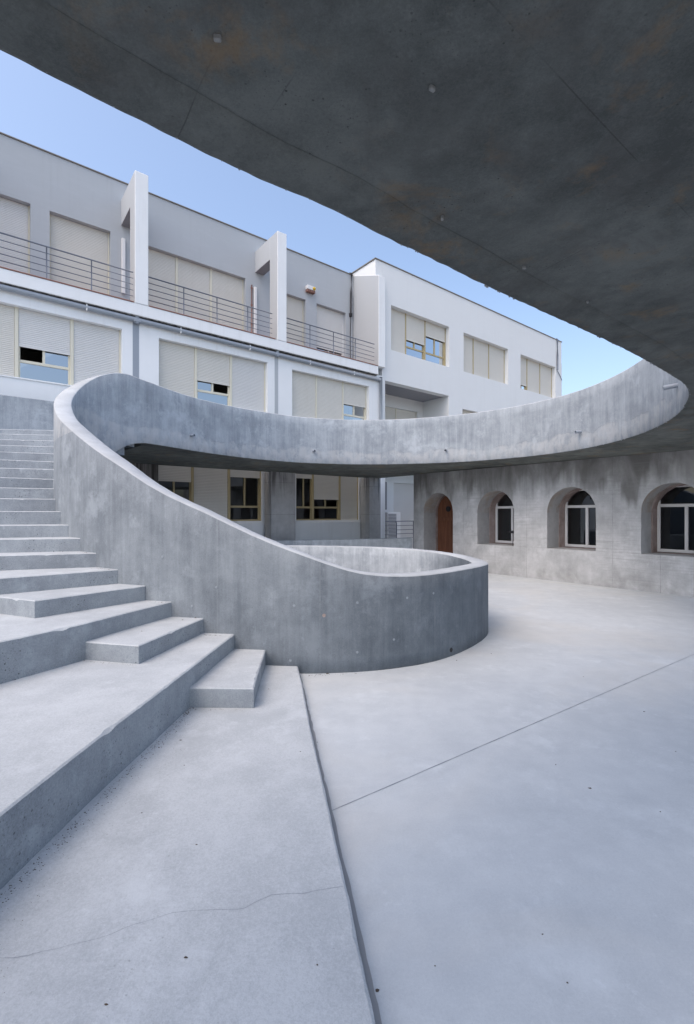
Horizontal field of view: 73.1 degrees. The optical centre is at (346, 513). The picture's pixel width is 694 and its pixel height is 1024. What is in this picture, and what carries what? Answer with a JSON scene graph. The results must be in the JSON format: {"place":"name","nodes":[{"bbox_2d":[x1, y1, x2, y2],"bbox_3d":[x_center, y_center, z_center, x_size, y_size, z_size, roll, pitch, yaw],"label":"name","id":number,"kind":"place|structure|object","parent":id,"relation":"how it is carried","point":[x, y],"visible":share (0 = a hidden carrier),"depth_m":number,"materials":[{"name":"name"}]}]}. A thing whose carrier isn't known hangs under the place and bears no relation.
{"place":"outdoors","nodes":[
{"label":"outdoors","id":0,"kind":"place"},
{"bbox_2d":[0,50,642,395],"label":"sky","id":1,"kind":"structure","parent":0,"point":[38,109],"materials":[{"name":"blue"}]},
{"bbox_2d":[385,512,400,537],"bbox_3d":[1.753,0.775,18.511,0.720,1.650,0.365,0,0,-38],"label":"air conditioner","id":2,"kind":"object","parent":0,"point":[390,531],"visible":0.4,"depth_m":18.32,"materials":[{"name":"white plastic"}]},
{"bbox_2d":[300,573,693,1023],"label":"courtyard floor","id":3,"kind":"structure","parent":0,"point":[484,842],"depth_m":2.52,"materials":[{"name":"grey paint"}]},
{"bbox_2d":[131,463,157,482],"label":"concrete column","id":4,"kind":"structure","parent":3,"relation":"on","point":[150,471],"depth_m":11.56,"materials":[{"name":"concrete"}]},
{"bbox_2d":[0,429,374,1023],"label":"concrete stair","id":5,"kind":"object","parent":3,"relation":"on","point":[244,905],"visible":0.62,"depth_m":2.28,"materials":[{"name":"grey paint"}]},
{"bbox_2d":[265,472,294,539],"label":"concrete column","id":6,"kind":"structure","parent":3,"relation":"on","point":[279,505],"depth_m":13.86,"materials":[{"name":"grey concrete"}]},
{"bbox_2d":[274,538,411,547],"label":"wall","id":7,"kind":"structure","parent":3,"relation":"on","point":[394,542],"depth_m":14.12,"materials":[{"name":"concrete"}]},
{"bbox_2d":[0,0,693,673],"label":"spiral walkway","id":8,"kind":"structure","parent":3,"relation":"on","point":[536,154],"depth_m":2.01,"materials":[{"name":"concrete"}]},
{"bbox_2d":[0,395,53,429],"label":"parapet wall","id":9,"kind":"structure","parent":8,"relation":"on","point":[22,413],"depth_m":9.90,"materials":[{"name":"concrete"}]},
{"bbox_2d":[361,478,380,538],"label":"concrete column","id":10,"kind":"structure","parent":3,"relation":"on","point":[370,508],"depth_m":16.05,"materials":[{"name":"grey concrete"}]},
{"bbox_2d":[385,521,413,548],"bbox_3d":[1.977,0.937,17.571,1.770,1.327,0.052,0,0,-38],"label":"metal railing","id":11,"kind":"object","parent":3,"relation":"on","point":[396,525],"visible":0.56,"depth_m":17.76,"materials":[{"name":"grey metal"}]},
{"bbox_2d":[414,450,693,596],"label":"arched building","id":12,"kind":"structure","parent":3,"relation":"on","point":[623,522],"depth_m":11.09,"materials":[{"name":"concrete"}]},
{"bbox_2d":[438,496,452,552],"bbox_3d":[3.203,0.498,14.343,0.092,2.165,1.070,0,0,-38],"label":"door","id":13,"kind":"structure","parent":12,"relation":"in","point":[445,510],"depth_m":14.51,"materials":[{"name":"brown wood"}]},
{"bbox_2d":[495,494,513,542],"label":"window","id":14,"kind":"structure","parent":12,"relation":"in","point":[504,510],"depth_m":13.13,"materials":[{"name":"black glass"}]},
{"bbox_2d":[565,489,595,547],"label":"window","id":15,"kind":"structure","parent":12,"relation":"in","point":[580,510],"depth_m":11.47,"materials":[{"name":"black glass"}]},
{"bbox_2d":[657,485,693,553],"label":"window","id":16,"kind":"structure","parent":12,"relation":"in","point":[675,510],"depth_m":9.88,"materials":[{"name":"black glass"}]},
{"label":"ground","id":17,"kind":"structure","parent":0,"visible":0},
{"bbox_2d":[0,132,561,548],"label":"white building","id":18,"kind":"structure","parent":17,"relation":"on","point":[101,273],"depth_m":14.15,"materials":[{"name":"paint"}]},
{"bbox_2d":[0,197,29,273],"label":"window","id":19,"kind":"structure","parent":18,"relation":"in","point":[14,217],"depth_m":11.43,"materials":[{"name":"beige plastic"}]},
{"bbox_2d":[0,304,120,385],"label":"window","id":20,"kind":"structure","parent":18,"relation":"in","point":[91,350],"depth_m":10.89,"materials":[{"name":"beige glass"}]},
{"bbox_2d":[50,214,108,294],"bbox_3d":[-7.028,-6.435,12.328,1.386,2.330,0.110,0,0,-38],"label":"window","id":21,"kind":"structure","parent":18,"relation":"in","point":[65,235],"depth_m":12.27,"materials":[{"name":"beige plastic"}]},
{"bbox_2d":[148,249,243,329],"bbox_3d":[-4.610,-6.415,14.226,3.136,2.290,0.115,0,0,-38],"label":"window","id":22,"kind":"structure","parent":18,"relation":"in","point":[161,266],"depth_m":14.18,"materials":[{"name":"beige plastic"}]},
{"bbox_2d":[158,465,260,520],"bbox_3d":[-3.796,-0.690,13.110,3.036,1.820,0.115,0,0,-38],"label":"window","id":23,"kind":"structure","parent":18,"relation":"in","point":[221,491],"depth_m":13.16,"materials":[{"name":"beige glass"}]},
{"bbox_2d":[159,340,264,411],"bbox_3d":[-3.744,-3.770,13.254,3.156,1.560,0.115,0,0,-38],"label":"window","id":24,"kind":"structure","parent":18,"relation":"in","point":[181,367],"depth_m":13.18,"materials":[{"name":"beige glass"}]},
{"bbox_2d":[287,296,303,345],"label":"window","id":25,"kind":"structure","parent":18,"relation":"in","point":[295,307],"depth_m":16.39,"materials":[{"name":"beige plastic"}]},
{"bbox_2d":[305,284,315,294],"bbox_3d":[-1.263,-7.890,16.489,0.360,0.220,0.208,0,0,-38],"label":"alarm siren","id":26,"kind":"object","parent":18,"relation":"attached to","point":[310,289],"visible":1,"depth_m":16.45,"materials":[{"name":"white plastic"}]},
{"bbox_2d":[296,474,357,519],"bbox_3d":[-0.652,-0.690,15.584,2.556,1.820,0.115,0,0,-38],"label":"window","id":27,"kind":"structure","parent":18,"relation":"in","point":[312,491],"depth_m":15.52,"materials":[{"name":"beige glass"}]},
{"bbox_2d":[292,371,366,419],"bbox_3d":[-0.535,-3.730,15.686,3.230,1.540,0.260,0,0,-38],"label":"window","id":28,"kind":"structure","parent":18,"relation":"in","point":[312,396],"depth_m":15.59,"materials":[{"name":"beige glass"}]},
{"bbox_2d":[317,306,343,355],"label":"window","id":29,"kind":"structure","parent":18,"relation":"in","point":[327,319],"depth_m":17.32,"materials":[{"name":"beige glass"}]},
{"bbox_2d":[385,407,415,419],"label":"window","id":30,"kind":"structure","parent":18,"relation":"in","point":[390,413],"depth_m":19.56,"materials":[{"name":"white glass"}]},
{"bbox_2d":[394,483,413,536],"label":"window","id":31,"kind":"structure","parent":18,"relation":"in","point":[403,493],"depth_m":19.86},
{"bbox_2d":[391,309,445,365],"bbox_3d":[2.816,-6.845,18.422,3.360,1.690,0.260,0,0,-38],"label":"window","id":32,"kind":"structure","parent":18,"relation":"in","point":[410,335],"depth_m":18.47,"materials":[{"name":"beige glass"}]},
{"bbox_2d":[464,336,504,383],"bbox_3d":[6.096,-6.860,21.093,3.296,1.660,0.115,0,0,-38],"label":"window","id":33,"kind":"structure","parent":18,"relation":"in","point":[481,359],"depth_m":21.13,"materials":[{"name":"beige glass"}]},
{"bbox_2d":[521,357,551,397],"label":"window","id":34,"kind":"structure","parent":18,"relation":"in","point":[535,377],"depth_m":23.83,"materials":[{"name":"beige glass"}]}
]}

